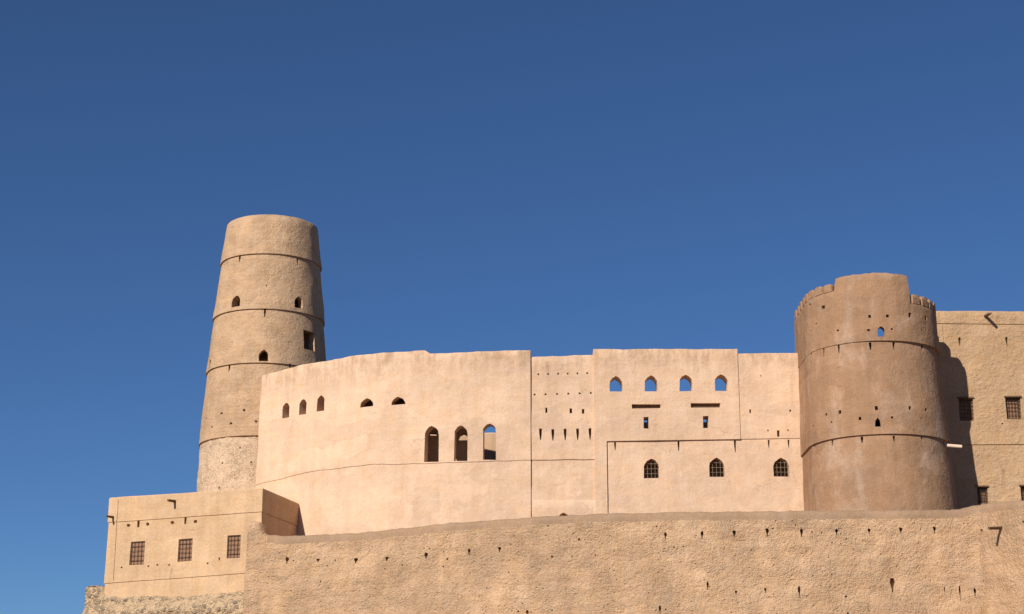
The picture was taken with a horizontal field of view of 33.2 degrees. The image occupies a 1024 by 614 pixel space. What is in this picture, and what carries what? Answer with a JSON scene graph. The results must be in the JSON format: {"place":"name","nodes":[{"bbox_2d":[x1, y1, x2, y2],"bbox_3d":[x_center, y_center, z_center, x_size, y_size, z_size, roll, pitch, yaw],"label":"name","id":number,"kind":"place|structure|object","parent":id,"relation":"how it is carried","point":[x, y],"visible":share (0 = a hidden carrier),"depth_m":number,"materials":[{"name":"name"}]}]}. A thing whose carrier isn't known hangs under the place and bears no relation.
{"place":"outdoors","nodes":[
{"label":"outdoors","id":0,"kind":"place"},
{"bbox_2d":[0,0,1023,613],"label":"sky","id":1,"kind":"structure","parent":0,"point":[545,178],"materials":[{"name":"blue"}]},
{"bbox_3d":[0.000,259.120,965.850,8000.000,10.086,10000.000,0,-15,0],"label":"ground","id":2,"kind":"structure","parent":0,"visible":0},
{"bbox_2d":[82,488,298,613],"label":"square house","id":3,"kind":"structure","parent":2,"relation":"on","point":[181,553],"depth_m":132.85,"materials":[{"name":"paint"}]},
{"bbox_2d":[129,541,144,564],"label":"window","id":4,"kind":"structure","parent":3,"relation":"in","point":[137,549],"depth_m":134.57,"materials":[{"name":"paint"}]},
{"bbox_2d":[177,538,192,561],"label":"window","id":5,"kind":"structure","parent":3,"relation":"in","point":[185,545],"depth_m":132.74,"materials":[{"name":"paint"}]},
{"bbox_2d":[227,535,240,557],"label":"window","id":6,"kind":"structure","parent":3,"relation":"in","point":[233,541],"depth_m":130.97,"materials":[{"name":"paint"}]},
{"bbox_2d":[197,214,325,491],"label":"round tower","id":7,"kind":"structure","parent":2,"relation":"on","point":[268,315],"depth_m":145.57,"materials":[{"name":"paint"}]},
{"bbox_2d":[231,296,239,307],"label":"window","id":8,"kind":"structure","parent":7,"relation":"in","point":[235,300],"depth_m":146.53,"materials":[{"name":"paint"}]},
{"bbox_2d":[296,296,302,308],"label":"window","id":9,"kind":"structure","parent":7,"relation":"in","point":[300,304],"depth_m":147.04,"materials":[{"name":"paint"}]},
{"bbox_2d":[303,330,314,350],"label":"window","id":10,"kind":"structure","parent":7,"relation":"in","point":[311,335],"depth_m":147.04,"materials":[{"name":"paint"}]},
{"bbox_2d":[256,350,530,535],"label":"curved wall","id":11,"kind":"structure","parent":2,"relation":"on","point":[342,445],"depth_m":133.35,"materials":[{"name":"beige paint"}]},
{"bbox_2d":[282,403,289,417],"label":"window","id":12,"kind":"structure","parent":11,"relation":"in","point":[285,411],"depth_m":139.42,"materials":[{"name":"beige paint"}]},
{"bbox_2d":[299,399,306,414],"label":"window","id":13,"kind":"structure","parent":11,"relation":"in","point":[302,406],"depth_m":138.42,"materials":[{"name":"beige paint"}]},
{"bbox_2d":[317,395,324,410],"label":"window","id":14,"kind":"structure","parent":11,"relation":"in","point":[320,402],"depth_m":137.49,"materials":[{"name":"beige paint"}]},
{"bbox_2d":[360,398,369,407],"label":"window","id":15,"kind":"structure","parent":11,"relation":"in","point":[366,400],"depth_m":135.52,"materials":[{"name":"beige paint"}]},
{"bbox_2d":[391,397,400,404],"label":"window","id":16,"kind":"structure","parent":11,"relation":"in","point":[397,398],"depth_m":134.50,"materials":[{"name":"beige paint"}]},
{"bbox_2d":[424,426,435,461],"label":"window","id":17,"kind":"structure","parent":11,"relation":"in","point":[430,428],"depth_m":132.87,"materials":[{"name":"beige paint"}]},
{"bbox_2d":[428,428,467,461],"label":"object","id":18,"kind":"object","parent":11,"relation":"in","point":[433,449],"visible":0.15,"depth_m":134.81,"materials":[{"name":"paint"}]},
{"bbox_2d":[454,426,466,460],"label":"window","id":19,"kind":"structure","parent":11,"relation":"in","point":[458,428],"depth_m":132.67,"materials":[{"name":"beige paint"}]},
{"bbox_2d":[483,424,495,459],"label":"window","id":20,"kind":"structure","parent":11,"relation":"in","point":[488,425],"depth_m":132.29,"materials":[{"name":"beige paint"}]},
{"bbox_2d":[430,433,495,459],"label":"courtyard wall","id":21,"kind":"structure","parent":2,"relation":"on","point":[489,446],"depth_m":141.58,"materials":[{"name":"paint"}]},
{"bbox_2d":[530,355,594,516],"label":"slotted wall","id":22,"kind":"structure","parent":2,"relation":"on","point":[562,444],"depth_m":131.86,"materials":[{"name":"beige paint"}]},
{"bbox_2d":[243,501,1023,613],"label":"wall","id":23,"kind":"structure","parent":2,"relation":"on","point":[968,560],"depth_m":119.07,"materials":[{"name":"beige paint"}]},
{"bbox_2d":[644,422,705,428],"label":"courtyard hall","id":24,"kind":"structure","parent":2,"relation":"on","point":[645,424],"depth_m":136.30,"materials":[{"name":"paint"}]},
{"bbox_2d":[593,349,803,513],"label":"arched facade","id":25,"kind":"structure","parent":2,"relation":"on","point":[741,452],"depth_m":131.87,"materials":[{"name":"beige paint"}]},
{"bbox_2d":[610,376,622,391],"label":"window","id":26,"kind":"structure","parent":25,"relation":"in","point":[616,378],"depth_m":133.47,"materials":[{"name":"beige paint"}]},
{"bbox_2d":[643,417,648,428],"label":"window","id":27,"kind":"structure","parent":25,"relation":"in","point":[645,418],"depth_m":132.53,"materials":[{"name":"beige paint"}]},
{"bbox_2d":[645,375,657,390],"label":"window","id":28,"kind":"structure","parent":25,"relation":"in","point":[651,377],"depth_m":133.52,"materials":[{"name":"beige paint"}]},
{"bbox_2d":[644,459,658,477],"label":"window","id":29,"kind":"structure","parent":25,"relation":"in","point":[650,459],"depth_m":131.53,"materials":[{"name":"beige paint"}]},
{"bbox_2d":[680,375,691,390],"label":"window","id":30,"kind":"structure","parent":25,"relation":"in","point":[686,377],"depth_m":133.52,"materials":[{"name":"beige paint"}]},
{"bbox_2d":[703,416,707,427],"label":"window","id":31,"kind":"structure","parent":25,"relation":"in","point":[704,417],"depth_m":132.72,"materials":[{"name":"beige paint"}]},
{"bbox_2d":[709,457,724,476],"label":"window","id":32,"kind":"structure","parent":25,"relation":"in","point":[716,458],"depth_m":131.39,"materials":[{"name":"beige paint"}]},
{"bbox_2d":[715,374,727,390],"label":"window","id":33,"kind":"structure","parent":25,"relation":"in","point":[720,376],"depth_m":133.45,"materials":[{"name":"beige paint"}]},
{"bbox_2d":[773,458,789,476],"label":"window","id":34,"kind":"structure","parent":25,"relation":"in","point":[781,459],"depth_m":131.51,"materials":[{"name":"beige paint"}]},
{"bbox_2d":[794,273,961,510],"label":"round bastion","id":35,"kind":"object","parent":2,"relation":"on","point":[874,434],"visible":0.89,"depth_m":124.83,"materials":[{"name":"brown paint"}]},
{"bbox_2d":[936,311,1023,508],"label":"wing","id":36,"kind":"structure","parent":2,"relation":"on","point":[980,357],"depth_m":131.91,"materials":[{"name":"beige paint"}]},
{"bbox_2d":[957,397,973,420],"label":"window","id":37,"kind":"structure","parent":36,"relation":"in","point":[966,410],"depth_m":131.87,"materials":[{"name":"paint"}]},
{"bbox_2d":[976,485,988,503],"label":"window","id":38,"kind":"structure","parent":36,"relation":"in","point":[982,490],"depth_m":130.08,"materials":[{"name":"paint"}]},
{"bbox_2d":[1004,396,1020,418],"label":"window","id":39,"kind":"structure","parent":36,"relation":"in","point":[1013,403],"depth_m":131.92,"materials":[{"name":"paint"}]},
{"bbox_2d":[1019,485,1023,500],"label":"window","id":40,"kind":"structure","parent":36,"relation":"in","point":[1021,486],"depth_m":130.17,"materials":[{"name":"paint"}]}
]}

